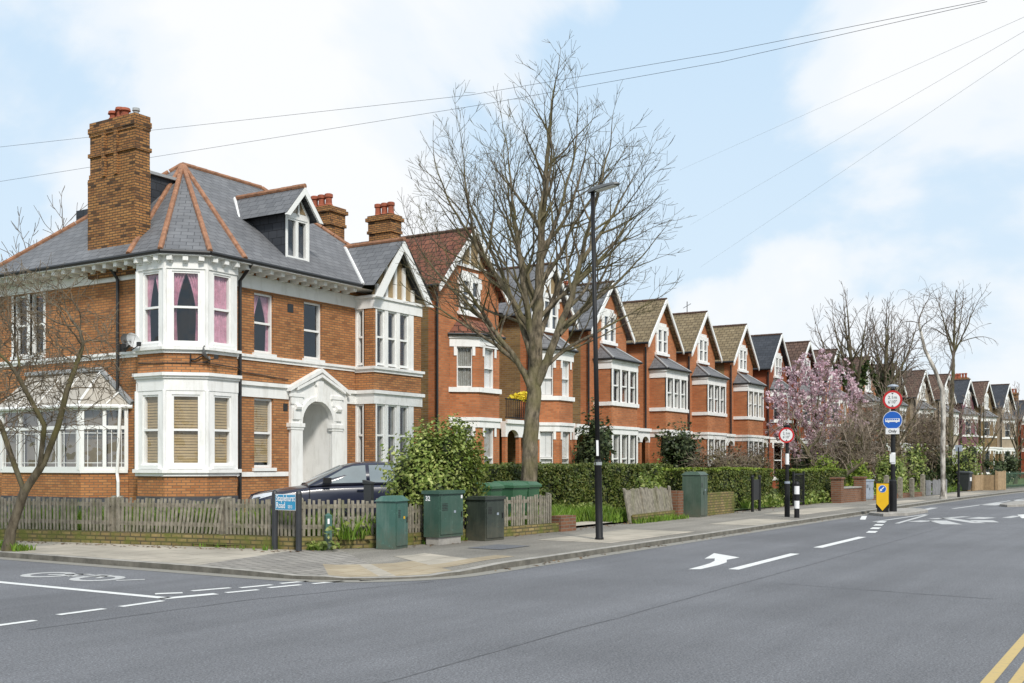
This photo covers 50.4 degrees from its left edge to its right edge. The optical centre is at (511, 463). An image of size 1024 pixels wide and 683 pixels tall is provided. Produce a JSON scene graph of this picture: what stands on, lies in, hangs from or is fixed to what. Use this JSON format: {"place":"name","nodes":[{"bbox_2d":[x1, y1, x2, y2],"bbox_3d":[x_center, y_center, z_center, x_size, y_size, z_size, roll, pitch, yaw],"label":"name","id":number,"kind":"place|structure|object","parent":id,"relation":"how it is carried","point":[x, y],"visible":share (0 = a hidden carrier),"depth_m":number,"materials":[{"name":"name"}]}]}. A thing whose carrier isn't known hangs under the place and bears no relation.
{"place":"outdoors","nodes":[
{"label":"outdoors","id":0,"kind":"place"},
{"bbox_2d":[351,201,526,468],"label":"gabled house","id":1,"kind":"structure","parent":0,"point":[460,369],"depth_m":36.53,"materials":[{"name":"red brick"}]},
{"bbox_2d":[457,347,471,386],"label":"window","id":2,"kind":"structure","parent":1,"relation":"in","point":[464,354],"depth_m":36.53,"materials":[{"name":"white paint"}]},
{"bbox_2d":[484,348,492,388],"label":"window","id":3,"kind":"structure","parent":1,"relation":"in","point":[488,359],"depth_m":37.21,"materials":[{"name":"white paint"}]},
{"bbox_2d":[0,1,986,181],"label":"overhead cable","id":4,"kind":"object","parent":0,"point":[561,90],"visible":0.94,"depth_m":29.94,"materials":[{"name":"black paint"}]},
{"bbox_2d":[3,0,983,146],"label":"overhead cable","id":5,"kind":"object","parent":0,"point":[561,79],"visible":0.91,"depth_m":29.87,"materials":[{"name":"black paint"}]},
{"bbox_2d":[0,478,1021,545],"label":"garden ground","id":6,"kind":"structure","parent":0,"point":[1009,483],"depth_m":58.25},
{"bbox_2d":[0,367,133,513],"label":"conservatory","id":7,"kind":"object","parent":6,"relation":"on","point":[87,472],"visible":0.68,"depth_m":27.96,"materials":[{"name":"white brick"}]},
{"bbox_2d":[0,408,79,469],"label":"window","id":8,"kind":"structure","parent":7,"relation":"in","point":[73,450],"depth_m":28.59,"materials":[{"name":"glass"}]},
{"bbox_2d":[80,408,128,469],"bbox_3d":[-10.414,-0.660,27.806,1.153,1.620,0.190,0,0,-12],"label":"window","id":9,"kind":"structure","parent":7,"relation":"in","point":[93,449],"depth_m":27.83,"materials":[{"name":"white paint"}]},
{"bbox_2d":[0,107,433,512],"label":"corner house","id":10,"kind":"structure","parent":6,"relation":"on","point":[294,312],"depth_m":29.07,"materials":[{"name":"orange brick"}]},
{"bbox_2d":[138,395,159,468],"bbox_3d":[-8.935,-0.795,26.934,0.720,1.830,0.207,0,0,32],"label":"window","id":11,"kind":"structure","parent":10,"relation":"in","point":[150,435],"depth_m":27.06,"materials":[{"name":"white paint"}]},
{"bbox_2d":[139,271,160,347],"bbox_3d":[-8.921,-3.820,26.956,0.720,1.860,0.219,0,0,32],"label":"window","id":12,"kind":"structure","parent":10,"relation":"in","point":[149,278],"depth_m":27.09,"materials":[{"name":"white paint"}]},
{"bbox_2d":[169,394,202,468],"bbox_3d":[-8.034,-0.795,26.783,0.800,1.830,0.207,0,0,-13],"label":"window","id":13,"kind":"structure","parent":10,"relation":"in","point":[185,454],"depth_m":26.85,"materials":[{"name":"white paint"}]},
{"bbox_2d":[169,271,202,346],"bbox_3d":[-8.040,-3.820,26.808,0.800,1.860,0.219,0,0,-13],"label":"window","id":14,"kind":"structure","parent":10,"relation":"in","point":[178,277],"depth_m":26.84,"materials":[{"name":"white paint"}]},
{"bbox_2d":[211,273,234,349],"bbox_3d":[-7.315,-3.820,27.329,0.225,1.860,0.720,0,0,32],"label":"window","id":15,"kind":"structure","parent":10,"relation":"in","point":[221,283],"depth_m":27.43,"materials":[{"name":"fabric"}]},
{"bbox_2d":[212,395,234,468],"bbox_3d":[-7.290,-0.795,27.314,0.207,1.830,0.720,0,0,32],"label":"window","id":16,"kind":"structure","parent":10,"relation":"in","point":[222,455],"depth_m":27.43,"materials":[{"name":"fabric"}]},
{"bbox_2d":[252,292,276,356],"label":"window","id":17,"kind":"structure","parent":10,"relation":"in","point":[266,300],"depth_m":29.31,"materials":[{"name":"white paint"}]},
{"bbox_2d":[252,398,276,470],"bbox_3d":[-6.671,-0.780,29.049,0.242,1.940,0.840,0,0,32],"label":"window","id":18,"kind":"structure","parent":10,"relation":"in","point":[262,448],"depth_m":29.19,"materials":[{"name":"white paint"}]},
{"bbox_2d":[302,302,324,362],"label":"window","id":19,"kind":"structure","parent":10,"relation":"in","point":[315,359],"depth_m":30.95,"materials":[{"name":"white paint"}]},
{"bbox_2d":[388,405,395,462],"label":"window","id":20,"kind":"structure","parent":10,"relation":"in","point":[392,407],"depth_m":32.74,"materials":[{"name":"white paint"}]},
{"bbox_2d":[0,500,538,539],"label":"weed grass","id":21,"kind":"structure","parent":6,"relation":"on","point":[346,532],"depth_m":19.75,"materials":[{"name":"plant"}]},
{"bbox_2d":[375,412,490,531],"bbox_3d":[-1.480,0.228,20.931,1.549,2.474,2.934,0,0,32],"label":"bush","id":22,"kind":"object","parent":6,"relation":"on","point":[450,459],"visible":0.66,"depth_m":20.62,"materials":[{"name":"green plant"}]},
{"bbox_2d":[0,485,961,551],"bbox_3d":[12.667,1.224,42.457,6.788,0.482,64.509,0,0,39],"label":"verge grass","id":23,"kind":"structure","parent":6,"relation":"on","point":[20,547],"depth_m":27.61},
{"bbox_2d":[493,481,529,520],"bbox_3d":[-0.087,0.925,24.052,0.758,1.090,0.620,0,0,36],"label":"wheelie bin","id":24,"kind":"object","parent":6,"relation":"on","point":[512,489],"visible":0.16,"depth_m":23.77,"materials":[{"name":"plastic"}]},
{"bbox_2d":[387,32,695,481],"bbox_3d":[0.782,-4.607,26.800,7.701,12.145,5.071,0,0,-9],"label":"street tree","id":25,"kind":"object","parent":6,"relation":"on","point":[532,329],"visible":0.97,"depth_m":26.58,"materials":[{"name":"brown plant"}]},
{"bbox_2d":[480,462,672,510],"bbox_3d":[2.065,0.704,31.606,1.180,1.574,10.706,0,0,32],"label":"hedge","id":26,"kind":"object","parent":6,"relation":"on","point":[568,483],"visible":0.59,"depth_m":30.47,"materials":[{"name":"green plant"}]},
{"bbox_2d":[538,502,626,522],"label":"lawn grass","id":27,"kind":"structure","parent":6,"relation":"on","point":[587,513],"depth_m":26.79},
{"bbox_2d":[571,397,617,463],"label":"bush","id":28,"kind":"object","parent":6,"relation":"on","point":[584,452],"visible":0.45,"depth_m":40.91,"materials":[{"name":"green plant"}]},
{"bbox_2d":[305,485,908,550],"bbox_3d":[6.480,1.205,34.668,3.259,0.616,38.284,0,0,34],"label":"ground cover","id":29,"kind":"object","parent":6,"relation":"on","point":[324,544],"visible":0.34,"depth_m":34.93,"materials":[{"name":"green plant"}]},
{"bbox_2d":[633,458,666,488],"bbox_3d":[3.916,0.654,30.198,0.937,1.632,1.584,0,0,32],"label":"bush","id":30,"kind":"object","parent":6,"relation":"on","point":[656,478],"visible":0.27,"depth_m":30.08,"materials":[{"name":"green plant"}]},
{"bbox_2d":[652,418,704,467],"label":"bush","id":31,"kind":"object","parent":6,"relation":"on","point":[673,450],"visible":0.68,"depth_m":47.18,"materials":[{"name":"green plant"}]},
{"bbox_2d":[677,433,749,467],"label":"bush","id":32,"kind":"object","parent":6,"relation":"on","point":[718,460],"visible":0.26,"depth_m":45.36,"materials":[{"name":"brown plant"}]},
{"bbox_2d":[657,466,773,508],"bbox_3d":[6.595,0.783,34.606,1.090,1.434,8.098,0,0,32],"label":"hedge","id":33,"kind":"object","parent":6,"relation":"on","point":[736,481],"visible":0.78,"depth_m":34.40,"materials":[{"name":"green plant"}]},
{"bbox_2d":[732,432,779,478],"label":"bush","id":34,"kind":"object","parent":6,"relation":"on","point":[762,450],"visible":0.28,"depth_m":53.86,"materials":[{"name":"brown plant"}]},
{"bbox_2d":[774,467,847,504],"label":"hedge","id":35,"kind":"object","parent":6,"relation":"on","point":[816,480],"visible":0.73,"depth_m":40.33,"materials":[{"name":"green plant"}]},
{"bbox_2d":[762,345,870,467],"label":"blossom tree","id":36,"kind":"object","parent":6,"relation":"on","point":[817,383],"visible":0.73,"depth_m":53.56,"materials":[{"name":"pink plant"}]},
{"bbox_2d":[762,388,885,474],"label":"bare tree","id":37,"kind":"object","parent":6,"relation":"on","point":[809,457],"visible":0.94,"depth_m":46.48,"materials":[{"name":"brown plant"}]},
{"bbox_2d":[804,403,883,486],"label":"bush","id":38,"kind":"object","parent":6,"relation":"on","point":[856,440],"visible":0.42,"depth_m":51.11,"materials":[{"name":"brown plant"}]},
{"bbox_2d":[806,280,888,478],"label":"bare tree","id":39,"kind":"object","parent":6,"relation":"on","point":[861,379],"visible":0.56,"depth_m":60.03,"materials":[{"name":"brown plant"}]},
{"bbox_2d":[845,458,875,486],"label":"bush","id":40,"kind":"object","parent":6,"relation":"on","point":[861,470],"visible":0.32,"depth_m":47.44,"materials":[{"name":"green plant"}]},
{"bbox_2d":[846,384,917,485],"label":"bush","id":41,"kind":"object","parent":6,"relation":"on","point":[878,423],"visible":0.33,"depth_m":57.42,"materials":[{"name":"brown plant"}]},
{"bbox_2d":[850,293,929,487],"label":"bare tree","id":42,"kind":"object","parent":6,"relation":"on","point":[886,380],"visible":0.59,"depth_m":61.41,"materials":[{"name":"brown plant"}]},
{"bbox_2d":[875,451,906,490],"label":"bush","id":43,"kind":"object","parent":6,"relation":"on","point":[884,468],"visible":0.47,"depth_m":50.97,"materials":[{"name":"green plant"}]},
{"bbox_2d":[855,305,930,458],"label":"bare tree","id":44,"kind":"object","parent":6,"relation":"on","point":[901,378],"visible":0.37,"depth_m":63.46,"materials":[{"name":"brown plant"}]},
{"bbox_2d":[862,355,937,458],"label":"bare tree","id":45,"kind":"object","parent":6,"relation":"on","point":[903,418],"visible":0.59,"depth_m":59.86,"materials":[{"name":"brown plant"}]},
{"bbox_2d":[899,440,929,489],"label":"bush","id":46,"kind":"object","parent":6,"relation":"on","point":[920,466],"visible":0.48,"depth_m":58.50,"materials":[{"name":"green plant"}]},
{"bbox_2d":[895,402,953,488],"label":"bush","id":47,"kind":"object","parent":6,"relation":"on","point":[929,438],"visible":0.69,"depth_m":62.00,"materials":[{"name":"brown plant"}]},
{"bbox_2d":[921,446,955,487],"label":"bush","id":48,"kind":"object","parent":6,"relation":"on","point":[930,476],"visible":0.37,"depth_m":63.15,"materials":[{"name":"green plant"}]},
{"bbox_2d":[921,380,979,486],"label":"bare tree","id":49,"kind":"object","parent":6,"relation":"on","point":[949,430],"visible":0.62,"depth_m":67.73,"materials":[{"name":"brown plant"}]},
{"bbox_2d":[920,281,996,453],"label":"bare tree","id":50,"kind":"object","parent":6,"relation":"on","point":[953,343],"visible":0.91,"depth_m":73.96,"materials":[{"name":"brown plant"}]},
{"bbox_2d":[945,433,986,486],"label":"bush","id":51,"kind":"object","parent":6,"relation":"on","point":[969,455],"visible":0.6,"depth_m":65.70,"materials":[{"name":"green plant"}]},
{"bbox_2d":[954,382,1013,474],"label":"bare tree","id":52,"kind":"object","parent":6,"relation":"on","point":[984,437],"visible":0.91,"depth_m":74.18,"materials":[{"name":"brown plant"}]},
{"bbox_2d":[981,450,1023,481],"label":"bush","id":53,"kind":"object","parent":6,"relation":"on","point":[1009,464],"visible":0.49,"depth_m":71.59,"materials":[{"name":"green plant"}]},
{"bbox_2d":[994,383,1023,483],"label":"bare tree","id":54,"kind":"object","parent":6,"relation":"on","point":[1016,416],"visible":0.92,"depth_m":77.20,"materials":[{"name":"brown plant"}]},
{"bbox_2d":[0,492,1023,682],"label":"road","id":55,"kind":"structure","parent":0,"point":[770,629],"depth_m":10.90,"materials":[{"name":"asphalt"}]},
{"bbox_2d":[20,572,124,580],"bbox_3d":[-6.038,1.546,14.963,1.709,0.001,0.799,0,0,32],"label":"road marking","id":56,"kind":"object","parent":55,"relation":"on","point":[76,578],"visible":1,"depth_m":14.94,"materials":[{"name":"paint"}]},
{"bbox_2d":[0,581,215,598],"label":"road marking","id":57,"kind":"object","parent":55,"relation":"on","point":[160,597],"visible":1,"depth_m":13.08,"materials":[{"name":"white paint"}]},
{"bbox_2d":[0,490,1021,577],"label":"kerb","id":58,"kind":"structure","parent":55,"relation":"on","point":[480,566],"depth_m":16.67,"materials":[{"name":"concrete"}]},
{"bbox_2d":[0,492,1022,581],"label":"gutter","id":59,"kind":"object","parent":55,"relation":"on","point":[391,580],"visible":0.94,"depth_m":16.56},
{"bbox_2d":[0,490,1023,579],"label":"kerb face","id":60,"kind":"object","parent":55,"relation":"on","point":[274,575],"visible":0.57,"depth_m":17.02},
{"bbox_2d":[381,520,968,682],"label":"road seam","id":61,"kind":"object","parent":55,"relation":"on","point":[611,619],"visible":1,"depth_m":10.13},
{"bbox_2d":[869,508,927,516],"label":"traffic island","id":62,"kind":"structure","parent":55,"relation":"on","point":[906,511],"depth_m":32.86,"materials":[{"name":"concrete"}]},
{"bbox_2d":[876,483,889,511],"bbox_3d":[11.207,1.010,32.852,0.380,0.880,0.182,0,0,27],"label":"keep left bollard","id":63,"kind":"object","parent":62,"relation":"on","point":[882,497],"visible":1,"depth_m":32.78,"materials":[{"name":"yellow plastic"}]},
{"bbox_2d":[883,384,901,511],"bbox_3d":[11.629,-0.490,33.179,0.570,3.880,0.332,0,0,28],"label":"traffic sign","id":64,"kind":"object","parent":62,"relation":"on","point":[892,418],"visible":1,"depth_m":33.10,"materials":[{"name":"metal"}]},
{"bbox_2d":[980,634,1023,682],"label":"road marking","id":65,"kind":"object","parent":55,"relation":"on","point":[999,668],"visible":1,"depth_m":8.47,"materials":[{"name":"yellow paint"}]},
{"bbox_2d":[0,0,1023,399],"label":"sky","id":66,"kind":"structure","parent":0,"point":[940,200],"materials":[{"name":"blue"}]},
{"bbox_2d":[11,486,1023,576],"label":"pavement","id":67,"kind":"structure","parent":0,"point":[535,545],"depth_m":21.09,"materials":[{"name":"concrete"}]},
{"bbox_2d":[0,528,465,549],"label":"garden wall","id":68,"kind":"structure","parent":67,"relation":"on","point":[180,539],"depth_m":19.55,"materials":[{"name":"brick"}]},
{"bbox_2d":[0,496,116,531],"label":"picket fence","id":69,"kind":"object","parent":68,"relation":"on","point":[109,505],"visible":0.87,"depth_m":20.45,"materials":[{"name":"wood"}]},
{"bbox_2d":[116,496,225,533],"bbox_3d":[-6.189,1.075,19.694,2.385,0.970,0.134,0,0,20],"label":"picket fence","id":70,"kind":"object","parent":68,"relation":"on","point":[219,506],"visible":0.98,"depth_m":19.62,"materials":[{"name":"wood"}]},
{"bbox_2d":[225,497,295,536],"bbox_3d":[-4.364,1.070,18.974,1.602,0.980,0.134,0,0,25],"label":"picket fence","id":71,"kind":"object","parent":68,"relation":"on","point":[229,506],"visible":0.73,"depth_m":18.96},
{"bbox_2d":[302,498,377,536],"bbox_3d":[-2.955,1.070,18.974,1.561,0.980,0.133,0,0,-23],"label":"picket fence","id":72,"kind":"object","parent":68,"relation":"on","point":[319,506],"visible":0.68,"depth_m":18.86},
{"bbox_2d":[408,504,465,532],"bbox_3d":[-1.530,1.155,20.239,0.134,0.910,2.396,0,0,36],"label":"picket fence","id":73,"kind":"object","parent":68,"relation":"on","point":[411,512],"visible":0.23,"depth_m":19.83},
{"bbox_2d":[201,549,369,574],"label":"block paving","id":74,"kind":"structure","parent":67,"relation":"on","point":[309,562],"depth_m":16.38,"materials":[{"name":"concrete"}]},
{"bbox_2d":[375,495,409,548],"bbox_3d":[-2.085,1.007,18.907,0.420,0.910,0.580,0,0,18],"label":"utility cabinet","id":75,"kind":"object","parent":67,"relation":"on","point":[391,521],"visible":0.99,"depth_m":18.68,"materials":[{"name":"metal"}]},
{"bbox_2d":[359,553,467,575],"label":"paving flags","id":76,"kind":"object","parent":67,"relation":"on","point":[428,558],"visible":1,"depth_m":16.69},
{"bbox_2d":[323,555,512,576],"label":"tactile paving","id":77,"kind":"structure","parent":67,"relation":"on","point":[405,568],"depth_m":15.65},
{"bbox_2d":[421,490,464,544],"bbox_3d":[-1.254,0.972,19.922,0.400,0.980,0.820,0,0,32],"label":"utility cabinet","id":78,"kind":"object","parent":67,"relation":"on","point":[443,517],"visible":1,"depth_m":19.67,"materials":[{"name":"metal"}]},
{"bbox_2d":[464,496,505,540],"bbox_3d":[-0.517,1.042,20.984,0.510,0.840,0.680,0,0,35],"label":"utility cabinet","id":79,"kind":"object","parent":67,"relation":"on","point":[485,519],"visible":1,"depth_m":20.77,"materials":[{"name":"metal"}]},
{"bbox_2d":[0,492,984,564],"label":"paving flags","id":80,"kind":"object","parent":67,"relation":"on","point":[188,555],"visible":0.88,"depth_m":18.79},
{"bbox_2d":[0,254,137,550],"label":"street tree","id":81,"kind":"object","parent":80,"relation":"on","point":[18,508],"visible":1,"depth_m":18.25,"materials":[{"name":"brown plant"}]},
{"bbox_2d":[272,490,301,550],"bbox_3d":[-3.818,0.952,18.422,0.654,1.020,0.104,0,0,32],"label":"street name sign","id":82,"kind":"object","parent":80,"relation":"on","point":[286,501],"visible":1,"depth_m":18.37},
{"bbox_2d":[587,182,619,539],"bbox_3d":[1.828,-1.984,20.924,0.672,6.885,0.250,-1,0,32],"label":"street lamp","id":83,"kind":"object","parent":80,"relation":"on","point":[601,187],"visible":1,"depth_m":21.01,"materials":[{"name":"metal"}]},
{"bbox_2d":[504,523,558,536],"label":"garden wall","id":84,"kind":"structure","parent":67,"relation":"on","point":[529,529],"depth_m":22.64,"materials":[{"name":"brick"}]},
{"bbox_2d":[504,493,551,526],"bbox_3d":[0.053,1.105,22.433,0.134,0.970,2.695,0,0,36],"label":"picket fence","id":85,"kind":"object","parent":84,"relation":"on","point":[545,511],"visible":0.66,"depth_m":22.80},
{"bbox_2d":[552,515,575,531],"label":"garden wall","id":86,"kind":"structure","parent":67,"relation":"on","point":[567,522],"depth_m":23.67,"materials":[{"name":"brown brick"}]},
{"bbox_2d":[627,510,674,522],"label":"garden wall","id":87,"kind":"structure","parent":67,"relation":"on","point":[644,515],"depth_m":27.80,"materials":[{"name":"brick"}]},
{"bbox_2d":[623,486,672,523],"bbox_3d":[3.541,1.065,28.036,0.210,0.950,3.400,0,0,27],"label":"board fence","id":88,"kind":"object","parent":87,"relation":"on","point":[639,500],"visible":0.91,"depth_m":27.91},
{"bbox_2d":[682,472,707,516],"bbox_3d":[5.086,0.837,30.230,0.560,1.250,0.780,0,0,26],"label":"utility cabinet","id":89,"kind":"object","parent":67,"relation":"on","point":[695,492],"visible":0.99,"depth_m":29.93,"materials":[{"name":"green metal"}]},
{"bbox_2d":[707,492,733,515],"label":"garden wall","id":90,"kind":"structure","parent":67,"relation":"on","point":[720,503],"depth_m":31.66,"materials":[{"name":"brick"}]},
{"bbox_2d":[751,475,760,511],"bbox_3d":[7.557,0.902,33.659,0.105,1.120,0.910,0,0,28],"label":"metal frame","id":91,"kind":"object","parent":67,"relation":"on","point":[755,489],"visible":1,"depth_m":33.55,"materials":[{"name":"black paint"}]},
{"bbox_2d":[779,424,793,516],"bbox_3d":[7.628,0.182,30.135,0.430,2.560,0.193,0,0,26],"label":"traffic sign","id":92,"kind":"object","parent":67,"relation":"on","point":[786,434],"visible":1,"depth_m":30.09,"materials":[{"name":"metal"}]},
{"bbox_2d":[829,476,866,502],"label":"garden wall","id":93,"kind":"structure","parent":67,"relation":"on","point":[841,493],"depth_m":41.59,"materials":[{"name":"brown brick"}]},
{"bbox_2d":[869,277,964,498],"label":"birch tree","id":94,"kind":"object","parent":67,"relation":"on","point":[943,494],"visible":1,"depth_m":45.72,"materials":[{"name":"grey plant"}]},
{"bbox_2d":[983,470,1005,489],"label":"timber screen","id":95,"kind":"object","parent":67,"relation":"on","point":[995,482],"visible":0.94,"depth_m":60.50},
{"bbox_2d":[495,262,589,463],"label":"gabled house","id":96,"kind":"structure","parent":0,"point":[557,438],"depth_m":41.15,"materials":[{"name":"red brick"}]},
{"bbox_2d":[540,431,552,462],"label":"window","id":97,"kind":"structure","parent":96,"relation":"in","point":[545,438],"depth_m":41.14,"materials":[{"name":"glass"}]},
{"bbox_2d":[563,280,651,463],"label":"gabled house","id":98,"kind":"structure","parent":0,"point":[618,365],"depth_m":45.34,"materials":[{"name":"red brick"}]},
{"bbox_2d":[622,298,692,463],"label":"gabled house","id":99,"kind":"structure","parent":0,"point":[663,374],"depth_m":49.79,"materials":[{"name":"red brick"}]},
{"bbox_2d":[672,311,735,467],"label":"gabled house","id":100,"kind":"structure","parent":0,"point":[706,414],"depth_m":54.24,"materials":[{"name":"red brick"}]},
{"bbox_2d":[713,323,769,467],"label":"gabled house","id":101,"kind":"structure","parent":0,"point":[745,418],"depth_m":59.04,"materials":[{"name":"red brick"}]},
{"bbox_2d":[751,333,795,487],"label":"gabled house","id":102,"kind":"structure","parent":0,"point":[771,352],"depth_m":63.46,"materials":[{"name":"red brick"}]},
{"bbox_2d":[785,340,826,454],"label":"gabled house","id":103,"kind":"structure","parent":0,"point":[798,348],"depth_m":66.82,"materials":[{"name":"red brick"}]},
{"bbox_2d":[813,348,848,438],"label":"gabled house","id":104,"kind":"structure","parent":0,"point":[816,352],"depth_m":70.67,"materials":[{"name":"red brick"}]},
{"bbox_2d":[841,356,889,471],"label":"gabled house","id":105,"kind":"structure","parent":0,"point":[867,389],"depth_m":76.48,"materials":[{"name":"red brick"}]},
{"bbox_2d":[902,370,936,451],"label":"gabled house","id":106,"kind":"structure","parent":0,"point":[919,396],"depth_m":85.94,"materials":[{"name":"brown brick"}]},
{"bbox_2d":[928,374,960,462],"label":"gabled house","id":107,"kind":"structure","parent":0,"point":[934,384],"depth_m":91.30,"materials":[{"name":"brown brick"}]},
{"bbox_2d":[954,379,982,473],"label":"gabled house","id":108,"kind":"structure","parent":0,"point":[963,387],"depth_m":95.91,"materials":[{"name":"brick"}]},
{"bbox_2d":[949,374,1002,474],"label":"gabled house","id":109,"kind":"structure","parent":0,"point":[980,391],"depth_m":100.41,"materials":[{"name":"brick"}]},
{"bbox_2d":[956,373,1015,478],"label":"gabled house","id":110,"kind":"structure","parent":0,"point":[1000,392],"depth_m":104.86,"materials":[{"name":"brown brick"}]},
{"bbox_2d":[1012,400,1023,477],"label":"bare tree","id":111,"kind":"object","parent":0,"point":[1021,454],"depth_m":109.08,"materials":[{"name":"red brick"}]},
{"label":"forecourt","id":112,"kind":"structure","parent":0,"visible":0},
{"bbox_2d":[248,461,394,516],"bbox_3d":[-3.830,0.675,25.568,4.729,1.480,2.120,0,0,-17],"label":"parked car","id":113,"kind":"object","parent":112,"relation":"on","point":[341,482],"visible":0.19,"depth_m":24.73,"materials":[{"name":"black paint"}]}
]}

